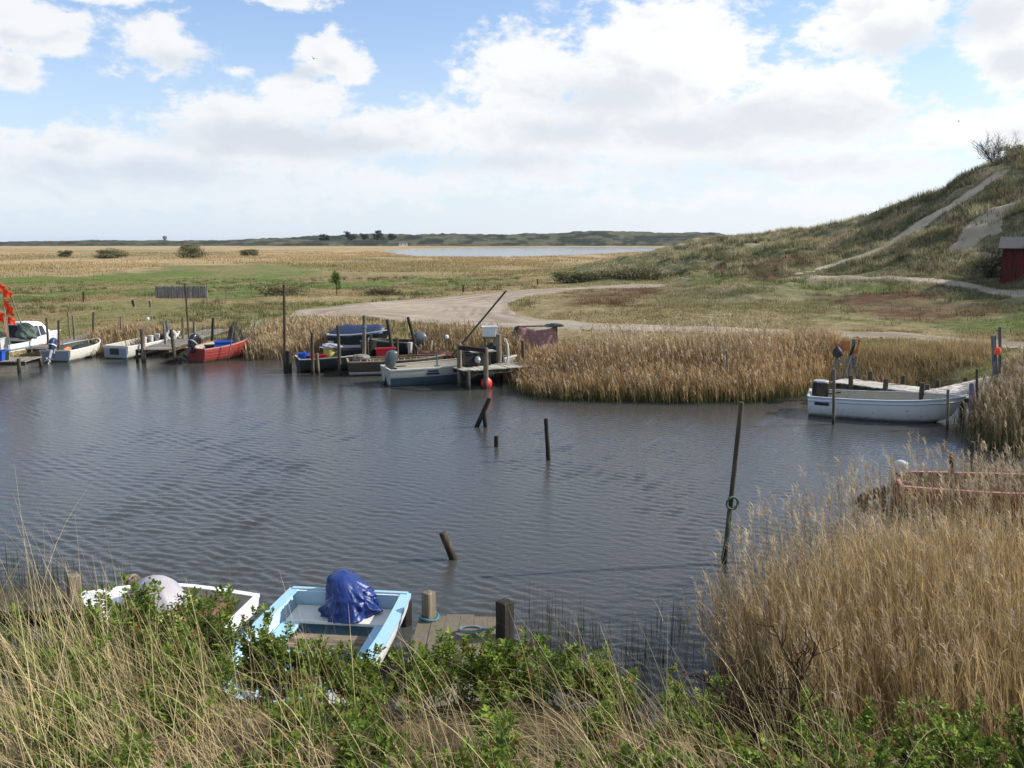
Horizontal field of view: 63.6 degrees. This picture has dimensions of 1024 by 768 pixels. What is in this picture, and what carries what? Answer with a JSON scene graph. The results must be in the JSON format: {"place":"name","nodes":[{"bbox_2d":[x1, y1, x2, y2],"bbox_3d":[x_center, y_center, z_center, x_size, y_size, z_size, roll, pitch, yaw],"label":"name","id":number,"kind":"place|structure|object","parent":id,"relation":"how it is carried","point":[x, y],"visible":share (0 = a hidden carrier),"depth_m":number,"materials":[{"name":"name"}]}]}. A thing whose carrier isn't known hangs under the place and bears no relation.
{"place":"outdoors","nodes":[
{"label":"outdoors","id":0,"kind":"place"},
{"bbox_2d":[0,231,762,245],"bbox_3d":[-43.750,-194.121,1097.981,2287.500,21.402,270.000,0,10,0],"label":"distant hills","id":1,"kind":"structure","parent":0,"point":[603,238],"depth_m":1017.90,"materials":[{"name":"plant"}]},
{"bbox_2d":[0,354,1023,730],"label":"water","id":2,"kind":"structure","parent":0,"point":[268,480],"depth_m":19.07,"materials":[{"name":"grey liquid"}]},
{"bbox_2d":[4,321,60,351],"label":"cabin boat","id":3,"kind":"object","parent":2,"relation":"on","point":[40,334],"visible":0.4,"depth_m":40.81,"materials":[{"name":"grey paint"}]},
{"bbox_2d":[0,542,129,599],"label":"rushes","id":4,"kind":"object","parent":2,"relation":"in","point":[54,578],"visible":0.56,"depth_m":13.62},
{"bbox_2d":[39,338,100,363],"bbox_3d":[-21.348,-1.770,40.231,1.790,1.312,4.319,1,10,4],"label":"white dinghy","id":5,"kind":"object","parent":2,"relation":"on","point":[52,354],"visible":0.91,"depth_m":38.90,"materials":[{"name":"paint"}]},
{"bbox_2d":[103,331,179,358],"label":"old white boat","id":6,"kind":"object","parent":2,"relation":"on","point":[120,350],"visible":0.41,"depth_m":40.03,"materials":[{"name":"paint"}]},
{"bbox_2d":[81,583,259,657],"bbox_3d":[-4.891,3.392,11.545,2.337,0.905,1.540,1,10,7],"label":"half hidden boat","id":7,"kind":"object","parent":2,"relation":"on","point":[248,599],"visible":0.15,"depth_m":11.82,"materials":[{"name":"white paint"}]},
{"bbox_2d":[121,575,188,612],"bbox_3d":[-4.980,2.900,11.496,0.911,0.466,0.808,0,10,0],"label":"tarpaulin","id":8,"kind":"object","parent":7,"relation":"on","point":[173,588],"visible":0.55,"depth_m":11.38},
{"bbox_2d":[178,333,251,363],"bbox_3d":[-14.243,-1.841,40.019,1.640,1.525,4.884,4,11,22],"label":"red boat","id":9,"kind":"object","parent":2,"relation":"on","point":[196,353],"visible":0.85,"depth_m":38.85,"materials":[{"name":"paint"}]},
{"bbox_2d":[223,569,410,705],"bbox_3d":[-2.546,3.524,10.477,1.890,1.128,3.572,1,10,6],"label":"blue boat","id":10,"kind":"object","parent":2,"relation":"on","point":[305,603],"visible":0.38,"depth_m":11.53,"materials":[{"name":"paint"}]},
{"bbox_2d":[318,568,382,623],"bbox_3d":[-2.352,2.982,11.803,0.967,0.554,0.884,10,14,44],"label":"tarpaulin","id":11,"kind":"object","parent":10,"relation":"on","point":[354,592],"visible":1,"depth_m":11.55,"materials":[{"name":"plastic"}]},
{"bbox_2d":[294,352,361,372],"bbox_3d":[-7.433,-1.023,36.759,4.187,1.022,1.740,-4,11,-22],"label":"dark boat","id":12,"kind":"object","parent":2,"relation":"on","point":[325,365],"visible":0.35,"depth_m":35.73,"materials":[{"name":"black paint"}]},
{"bbox_2d":[346,354,445,375],"bbox_3d":[-4.959,-0.773,35.636,4.238,0.912,1.540,-2,10,-14],"label":"brown boat","id":13,"kind":"object","parent":2,"relation":"on","point":[368,368],"visible":0.46,"depth_m":34.86,"materials":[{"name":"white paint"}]},
{"bbox_2d":[422,589,435,621],"bbox_3d":[-1.138,3.613,11.503,0.167,1.536,0.165,-10,14,-44],"label":"mooring post","id":14,"kind":"object","parent":2,"relation":"in","point":[429,604],"visible":0.38,"depth_m":11.35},
{"bbox_2d":[380,350,516,386],"bbox_3d":[-2.524,-0.675,33.597,5.937,1.659,1.790,-4,11,-23],"label":"grey boat","id":15,"kind":"object","parent":2,"relation":"on","point":[432,372],"visible":0.6,"depth_m":32.56,"materials":[{"name":"paint"}]},
{"bbox_2d":[495,598,514,671],"bbox_3d":[-0.083,3.639,10.928,0.205,1.652,0.201,9,13,43],"label":"mooring post","id":16,"kind":"object","parent":2,"relation":"in","point":[504,610],"visible":0.38,"depth_m":10.77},
{"bbox_2d":[514,570,741,701],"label":"rushes","id":17,"kind":"object","parent":2,"relation":"in","point":[534,616],"visible":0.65,"depth_m":11.39,"materials":[{"name":"plant"}]},
{"bbox_2d":[722,402,743,563],"bbox_3d":[3.811,2.028,14.386,0.288,3.509,0.092,0,10,0],"label":"mooring pole","id":18,"kind":"object","parent":2,"relation":"in","point":[736,451],"visible":0.81,"depth_m":14.26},
{"bbox_2d":[807,379,965,422],"bbox_3d":[11.967,0.776,26.599,4.614,1.535,1.790,4,11,22],"label":"white boat","id":19,"kind":"object","parent":2,"relation":"on","point":[898,406],"visible":0.89,"depth_m":26.15,"materials":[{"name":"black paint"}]},
{"bbox_2d":[875,460,1023,518],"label":"faded red boat","id":20,"kind":"object","parent":2,"relation":"on","point":[903,463],"visible":0.28,"depth_m":17.74,"materials":[{"name":"paint"}]},
{"bbox_2d":[0,148,1023,767],"bbox_3d":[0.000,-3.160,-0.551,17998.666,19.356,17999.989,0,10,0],"label":"ground","id":21,"kind":"structure","parent":0,"point":[872,306],"depth_m":59.68,"materials":[{"name":"plant"}]},
{"bbox_2d":[0,354,42,373],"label":"jetty","id":22,"kind":"object","parent":21,"relation":"on","point":[18,362],"visible":0.69,"depth_m":35.60,"materials":[{"name":"grey wood"}]},
{"bbox_2d":[0,599,72,700],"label":"rose bush","id":23,"kind":"object","parent":21,"relation":"on","point":[9,638],"visible":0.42,"depth_m":5.34,"materials":[{"name":"green plant"}]},
{"bbox_2d":[0,587,98,621],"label":"jetty","id":24,"kind":"object","parent":21,"relation":"on","point":[18,596],"visible":0.38,"depth_m":12.39,"materials":[{"name":"wood"}]},
{"bbox_2d":[7,686,97,761],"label":"rose bush","id":25,"kind":"object","parent":21,"relation":"on","point":[38,710],"visible":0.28,"depth_m":4.14,"materials":[{"name":"green plant"}]},
{"bbox_2d":[0,588,112,687],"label":"rose bush","id":26,"kind":"object","parent":21,"relation":"on","point":[53,623],"visible":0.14,"depth_m":6.01,"materials":[{"name":"green plant"}]},
{"bbox_2d":[0,632,115,740],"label":"rose bush","id":27,"kind":"object","parent":21,"relation":"on","point":[51,657],"visible":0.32,"depth_m":4.68,"materials":[{"name":"green plant"}]},
{"bbox_2d":[26,689,106,767],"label":"rose bush","id":28,"kind":"object","parent":21,"relation":"on","point":[69,721],"visible":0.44,"depth_m":3.57,"materials":[{"name":"green plant"}]},
{"bbox_2d":[46,577,152,693],"bbox_3d":[-2.951,1.818,5.914,0.673,0.877,1.299,-3,10,-19],"label":"rose bush","id":29,"kind":"object","parent":21,"relation":"on","point":[89,615],"visible":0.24,"depth_m":5.79,"materials":[{"name":"green plant"}]},
{"bbox_2d":[36,726,191,767],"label":"rose bush","id":30,"kind":"object","parent":21,"relation":"on","point":[131,763],"visible":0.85,"depth_m":3.33,"materials":[{"name":"green plant"}]},
{"bbox_2d":[81,320,181,358],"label":"reeds","id":31,"kind":"object","parent":21,"relation":"on","point":[113,332],"visible":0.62,"depth_m":43.24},
{"bbox_2d":[77,578,197,700],"bbox_3d":[-2.640,1.786,5.789,0.668,0.868,0.987,-9,13,-41],"label":"rose bush","id":32,"kind":"object","parent":21,"relation":"on","point":[131,614],"visible":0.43,"depth_m":5.60,"materials":[{"name":"green plant"}]},
{"bbox_2d":[83,677,214,762],"bbox_3d":[-1.987,1.869,4.442,0.638,0.501,0.500,5,11,29],"label":"rose bush","id":33,"kind":"object","parent":21,"relation":"on","point":[167,718],"visible":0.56,"depth_m":4.43,"materials":[{"name":"green plant"}]},
{"bbox_2d":[85,572,236,696],"bbox_3d":[-2.424,1.773,5.832,0.862,1.016,1.364,0,10,0],"label":"rose bush","id":34,"kind":"object","parent":21,"relation":"on","point":[200,622],"visible":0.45,"depth_m":5.71,"materials":[{"name":"green plant"}]},
{"bbox_2d":[78,615,257,743],"bbox_3d":[-1.993,1.852,5.103,1.105,0.820,0.664,2,10,9],"label":"rose bush","id":35,"kind":"object","parent":21,"relation":"on","point":[169,651],"visible":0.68,"depth_m":5.00,"materials":[{"name":"green plant"}]},
{"bbox_2d":[155,285,207,298],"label":"windscreen fence","id":36,"kind":"object","parent":21,"relation":"on","point":[193,292],"visible":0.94,"depth_m":75.00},
{"bbox_2d":[135,329,228,362],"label":"jetty","id":37,"kind":"object","parent":21,"relation":"on","point":[180,343],"visible":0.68,"depth_m":40.96,"materials":[{"name":"grey wood"}]},
{"bbox_2d":[137,588,275,699],"bbox_3d":[-2.249,1.994,6.145,0.972,0.869,0.975,-4,11,-24],"label":"rose bush","id":38,"kind":"object","parent":21,"relation":"on","point":[267,621],"visible":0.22,"depth_m":6.22,"materials":[{"name":"green plant"}]},
{"bbox_2d":[161,590,263,704],"bbox_3d":[-2.208,1.959,5.870,0.642,0.871,1.125,0,10,0],"label":"rose bush","id":39,"kind":"object","parent":21,"relation":"on","point":[226,618],"visible":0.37,"depth_m":6.05,"materials":[{"name":"green plant"}]},
{"bbox_2d":[204,626,296,699],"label":"rose bush","id":40,"kind":"object","parent":21,"relation":"on","point":[262,636],"visible":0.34,"depth_m":6.18,"materials":[{"name":"green plant"}]},
{"bbox_2d":[213,729,311,767],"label":"rose bush","id":41,"kind":"object","parent":21,"relation":"on","point":[248,762],"visible":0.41,"depth_m":3.81,"materials":[{"name":"green plant"}]},
{"bbox_2d":[0,273,540,344],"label":"rush tussocks","id":42,"kind":"object","parent":21,"relation":"on","point":[236,318],"visible":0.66,"depth_m":65.47,"materials":[{"name":"plant"}]},
{"bbox_2d":[237,620,323,703],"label":"rose bush","id":43,"kind":"object","parent":21,"relation":"on","point":[279,649],"visible":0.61,"depth_m":6.02,"materials":[{"name":"green plant"}]},
{"bbox_2d":[251,285,316,295],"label":"ditch scrub","id":44,"kind":"object","parent":21,"relation":"on","point":[291,290],"visible":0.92,"depth_m":78.25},
{"bbox_2d":[242,639,338,703],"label":"rose bush","id":45,"kind":"object","parent":21,"relation":"on","point":[275,682],"visible":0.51,"depth_m":5.96,"materials":[{"name":"green plant"}]},
{"bbox_2d":[257,655,329,742],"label":"rose bush","id":46,"kind":"object","parent":21,"relation":"on","point":[318,693],"visible":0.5,"depth_m":5.08,"materials":[{"name":"green plant"}]},
{"bbox_2d":[239,312,368,360],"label":"reeds","id":47,"kind":"object","parent":21,"relation":"on","point":[269,341],"visible":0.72,"depth_m":41.35,"materials":[{"name":"plant"}]},
{"bbox_2d":[0,251,649,281],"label":"reed plain","id":48,"kind":"structure","parent":21,"relation":"on","point":[344,266],"depth_m":190.71,"materials":[{"name":"plant"}]},
{"bbox_2d":[261,678,410,764],"bbox_3d":[-0.934,1.928,4.537,0.660,0.645,0.698,9,13,41],"label":"rose bush","id":49,"kind":"object","parent":21,"relation":"on","point":[382,733],"visible":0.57,"depth_m":4.58,"materials":[{"name":"green plant"}]},
{"bbox_2d":[293,652,386,706],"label":"rose bush","id":50,"kind":"object","parent":21,"relation":"on","point":[337,682],"visible":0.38,"depth_m":6.01,"materials":[{"name":"green plant"}]},
{"bbox_2d":[254,724,426,767],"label":"rose bush","id":51,"kind":"object","parent":21,"relation":"on","point":[292,734],"visible":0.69,"depth_m":3.59,"materials":[{"name":"green plant"}]},
{"bbox_2d":[326,329,387,350],"bbox_3d":[-7.308,-2.162,40.273,3.120,1.172,1.740,4,10,20],"label":"covered boat","id":52,"kind":"object","parent":21,"relation":"on","point":[352,342],"visible":0.46,"depth_m":39.62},
{"bbox_2d":[327,324,385,337],"bbox_3d":[-7.385,-2.624,40.222,2.796,0.667,1.820,4,10,20],"label":"boat cover","id":53,"kind":"object","parent":52,"relation":"on","point":[349,329],"visible":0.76,"depth_m":39.76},
{"bbox_2d":[332,638,408,706],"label":"rose bush","id":54,"kind":"object","parent":21,"relation":"on","point":[393,657],"visible":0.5,"depth_m":6.36,"materials":[{"name":"green plant"}]},
{"bbox_2d":[327,705,433,767],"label":"rose bush","id":55,"kind":"object","parent":21,"relation":"on","point":[353,760],"visible":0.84,"depth_m":3.67,"materials":[{"name":"green plant"}]},
{"bbox_2d":[342,657,423,724],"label":"rose bush","id":56,"kind":"object","parent":21,"relation":"on","point":[366,668],"visible":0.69,"depth_m":5.54,"materials":[{"name":"green plant"}]},
{"bbox_2d":[0,269,815,366],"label":"meadow grass","id":57,"kind":"structure","parent":21,"relation":"on","point":[107,294],"depth_m":63.76,"materials":[{"name":"plant"}]},
{"bbox_2d":[391,627,483,708],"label":"rose bush","id":58,"kind":"object","parent":21,"relation":"on","point":[437,658],"visible":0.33,"depth_m":6.38,"materials":[{"name":"green plant"}]},
{"bbox_2d":[395,614,498,708],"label":"jetty","id":59,"kind":"object","parent":21,"relation":"on","point":[425,632],"visible":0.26,"depth_m":11.00,"materials":[{"name":"wood"}]},
{"bbox_2d":[404,626,504,713],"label":"rose bush","id":60,"kind":"object","parent":21,"relation":"on","point":[430,679],"visible":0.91,"depth_m":5.79,"materials":[{"name":"green plant"}]},
{"bbox_2d":[404,319,534,361],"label":"reeds","id":61,"kind":"object","parent":21,"relation":"on","point":[458,337],"visible":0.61,"depth_m":37.71,"materials":[{"name":"plant"}]},
{"bbox_2d":[457,343,487,389],"bbox_3d":[-1.524,-0.243,31.902,1.360,2.630,0.248,5,11,26],"label":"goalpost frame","id":62,"kind":"object","parent":21,"relation":"on","point":[460,347],"visible":0.77,"depth_m":31.66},
{"bbox_2d":[433,704,526,767],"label":"rose bush","id":63,"kind":"object","parent":21,"relation":"on","point":[480,732],"visible":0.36,"depth_m":4.27,"materials":[{"name":"green plant"}]},
{"bbox_2d":[444,643,523,705],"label":"rose bush","id":64,"kind":"object","parent":21,"relation":"on","point":[464,692],"visible":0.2,"depth_m":6.27,"materials":[{"name":"green plant"}]},
{"bbox_2d":[449,715,524,767],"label":"rose bush","id":65,"kind":"object","parent":21,"relation":"on","point":[498,756],"visible":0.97,"depth_m":3.58,"materials":[{"name":"green plant"}]},
{"bbox_2d":[469,686,522,765],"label":"rose bush","id":66,"kind":"object","parent":21,"relation":"on","point":[506,709],"visible":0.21,"depth_m":4.93,"materials":[{"name":"green plant"}]},
{"bbox_2d":[454,638,539,705],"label":"rose bush","id":67,"kind":"object","parent":21,"relation":"on","point":[511,663],"visible":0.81,"depth_m":5.92,"materials":[{"name":"green plant"}]},
{"bbox_2d":[452,362,545,389],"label":"jetty","id":68,"kind":"object","parent":21,"relation":"on","point":[501,368],"visible":0.47,"depth_m":32.25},
{"bbox_2d":[0,465,1023,767],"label":"marram grass","id":69,"kind":"structure","parent":21,"relation":"on","point":[30,687],"depth_m":4.50,"materials":[{"name":"plant"}]},
{"bbox_2d":[516,325,557,343],"bbox_3d":[1.147,-1.606,36.766,1.907,2.052,0.114,0,10,0],"label":"net rack","id":70,"kind":"object","parent":21,"relation":"on","point":[536,326],"visible":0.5,"depth_m":36.58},
{"bbox_2d":[519,327,555,353],"bbox_3d":[1.123,-1.864,36.506,1.669,1.353,0.361,0,10,0],"label":"hanging net","id":71,"kind":"object","parent":70,"relation":"hanging from","point":[533,336],"visible":0.68,"depth_m":36.51,"materials":[{"name":"red"}]},
{"bbox_2d":[491,626,584,702],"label":"rose bush","id":72,"kind":"object","parent":21,"relation":"on","point":[526,654],"visible":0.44,"depth_m":6.24,"materials":[{"name":"green plant"}]},
{"bbox_2d":[517,631,606,711],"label":"rose bush","id":73,"kind":"object","parent":21,"relation":"on","point":[562,659],"visible":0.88,"depth_m":5.95,"materials":[{"name":"green plant"}]},
{"bbox_2d":[547,271,600,282],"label":"scrub mound","id":74,"kind":"object","parent":21,"relation":"on","point":[575,276],"visible":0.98,"depth_m":90.33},
{"bbox_2d":[558,656,617,712],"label":"rose bush","id":75,"kind":"object","parent":21,"relation":"on","point":[609,675],"visible":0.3,"depth_m":6.08,"materials":[{"name":"green plant"}]},
{"bbox_2d":[573,686,623,767],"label":"rose bush","id":76,"kind":"object","parent":21,"relation":"on","point":[599,724],"visible":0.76,"depth_m":5.08,"materials":[{"name":"green plant"}]},
{"bbox_2d":[590,640,646,723],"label":"rose bush","id":77,"kind":"object","parent":21,"relation":"on","point":[626,683],"visible":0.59,"depth_m":6.03,"materials":[{"name":"green plant"}]},
{"bbox_2d":[582,728,681,767],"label":"rose bush","id":78,"kind":"object","parent":21,"relation":"on","point":[656,760],"visible":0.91,"depth_m":3.71,"materials":[{"name":"green plant"}]},
{"bbox_2d":[584,267,682,278],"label":"scrub mound","id":79,"kind":"object","parent":21,"relation":"on","point":[631,273],"visible":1,"depth_m":89.62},
{"bbox_2d":[504,309,865,404],"bbox_3d":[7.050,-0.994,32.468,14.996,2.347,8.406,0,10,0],"label":"reeds","id":80,"kind":"object","parent":21,"relation":"on","point":[768,379],"visible":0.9,"depth_m":30.89,"materials":[{"name":"plant"}]},
{"bbox_2d":[656,688,729,767],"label":"rose bush","id":81,"kind":"object","parent":21,"relation":"on","point":[699,724],"visible":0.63,"depth_m":5.28,"materials":[{"name":"green plant"}]},
{"bbox_2d":[653,659,732,739],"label":"rose bush","id":82,"kind":"object","parent":21,"relation":"on","point":[681,694],"visible":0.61,"depth_m":5.94,"materials":[{"name":"green plant"}]},
{"bbox_2d":[675,616,843,767],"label":"bare shrub","id":83,"kind":"object","parent":21,"relation":"on","point":[788,715],"visible":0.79,"depth_m":5.21,"materials":[{"name":"plant"}]},
{"bbox_2d":[718,726,813,767],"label":"rose bush","id":84,"kind":"object","parent":21,"relation":"on","point":[752,753],"visible":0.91,"depth_m":4.39,"materials":[{"name":"green plant"}]},
{"bbox_2d":[526,143,1023,347],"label":"dune grass","id":85,"kind":"structure","parent":21,"relation":"on","point":[806,240],"depth_m":71.27,"materials":[{"name":"plant"}]},
{"bbox_2d":[765,708,838,767],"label":"rose bush","id":86,"kind":"object","parent":21,"relation":"on","point":[788,742],"visible":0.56,"depth_m":5.24,"materials":[{"name":"green plant"}]},
{"bbox_2d":[589,148,1023,301],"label":"marram clumps","id":87,"kind":"object","parent":21,"relation":"on","point":[891,262],"visible":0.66,"depth_m":82.31,"materials":[{"name":"plant"}]},
{"bbox_2d":[659,429,1023,767],"bbox_3d":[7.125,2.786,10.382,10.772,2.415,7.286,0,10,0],"label":"reeds","id":88,"kind":"object","parent":21,"relation":"on","point":[991,594],"visible":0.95,"depth_m":9.77,"materials":[{"name":"plant"}]},
{"bbox_2d":[796,684,903,767],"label":"rose bush","id":89,"kind":"object","parent":21,"relation":"on","point":[865,721],"visible":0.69,"depth_m":5.37,"materials":[{"name":"green plant"}]},
{"bbox_2d":[715,325,1023,459],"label":"bank grass","id":90,"kind":"structure","parent":21,"relation":"on","point":[988,334],"depth_m":37.16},
{"bbox_2d":[810,737,941,767],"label":"rose bush","id":91,"kind":"object","parent":21,"relation":"on","point":[881,760],"visible":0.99,"depth_m":4.14,"materials":[{"name":"green plant"}]},
{"bbox_2d":[830,371,940,399],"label":"jetty","id":92,"kind":"object","parent":21,"relation":"on","point":[851,383],"visible":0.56,"depth_m":28.18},
{"bbox_2d":[885,703,947,767],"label":"rose bush","id":93,"kind":"object","parent":21,"relation":"on","point":[903,738],"visible":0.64,"depth_m":5.44,"materials":[{"name":"green plant"}]},
{"bbox_2d":[828,330,1010,389],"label":"reeds","id":94,"kind":"object","parent":21,"relation":"on","point":[955,353],"visible":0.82,"depth_m":33.15,"materials":[{"name":"plant"}]},
{"bbox_2d":[893,725,998,767],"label":"rose bush","id":95,"kind":"object","parent":21,"relation":"on","point":[965,738],"visible":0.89,"depth_m":4.42,"materials":[{"name":"green plant"}]},
{"bbox_2d":[898,691,1023,767],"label":"rose bush","id":96,"kind":"object","parent":21,"relation":"on","point":[944,737],"visible":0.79,"depth_m":5.32,"materials":[{"name":"green plant"}]},
{"bbox_2d":[925,376,1012,405],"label":"jetty","id":97,"kind":"object","parent":21,"relation":"on","point":[956,389],"visible":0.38,"depth_m":27.14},
{"bbox_2d":[967,254,1001,278],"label":"bramble","id":98,"kind":"object","parent":21,"relation":"on","point":[991,264],"visible":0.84,"depth_m":57.08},
{"bbox_2d":[947,196,1023,251],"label":"sand slope","id":99,"kind":"structure","parent":21,"relation":"on","point":[970,232],"depth_m":69.40,"materials":[{"name":"sand"}]},
{"bbox_2d":[951,709,1023,767],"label":"rose bush","id":100,"kind":"object","parent":21,"relation":"on","point":[990,741],"visible":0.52,"depth_m":5.64,"materials":[{"name":"green plant"}]},
{"bbox_2d":[954,346,1023,459],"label":"reeds","id":101,"kind":"object","parent":21,"relation":"on","point":[991,416],"visible":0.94,"depth_m":23.37,"materials":[{"name":"plant"}]},
{"bbox_2d":[970,128,1023,161],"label":"hilltop shrub","id":102,"kind":"object","parent":21,"relation":"on","point":[989,150],"visible":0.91,"depth_m":88.74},
{"bbox_2d":[992,704,1023,764],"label":"rose bush","id":103,"kind":"object","parent":21,"relation":"on","point":[1019,732],"visible":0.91,"depth_m":5.35,"materials":[{"name":"green plant"}]},
{"bbox_2d":[998,237,1023,284],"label":"red shed","id":104,"kind":"structure","parent":21,"relation":"on","point":[1012,265],"depth_m":54.58,"materials":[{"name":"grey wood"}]},
{"bbox_2d":[0,0,1023,241],"label":"sky","id":105,"kind":"structure","parent":0,"point":[140,120],"materials":[{"name":"blue"}]},
{"bbox_2d":[385,247,656,257],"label":"lake water","id":106,"kind":"structure","parent":0,"point":[519,251],"depth_m":452.86,"materials":[{"name":"grey liquid"}]},
{"bbox_2d":[290,284,1023,348],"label":"gravel road","id":107,"kind":"structure","parent":0,"point":[473,308],"depth_m":57.45,"materials":[{"name":"gravel"}]},
{"bbox_2d":[795,169,1009,274],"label":"sand path","id":108,"kind":"structure","parent":0,"point":[925,221],"depth_m":81.02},
{"bbox_2d":[808,275,1023,297],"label":"gravel path","id":109,"kind":"structure","parent":0,"point":[993,291],"depth_m":57.67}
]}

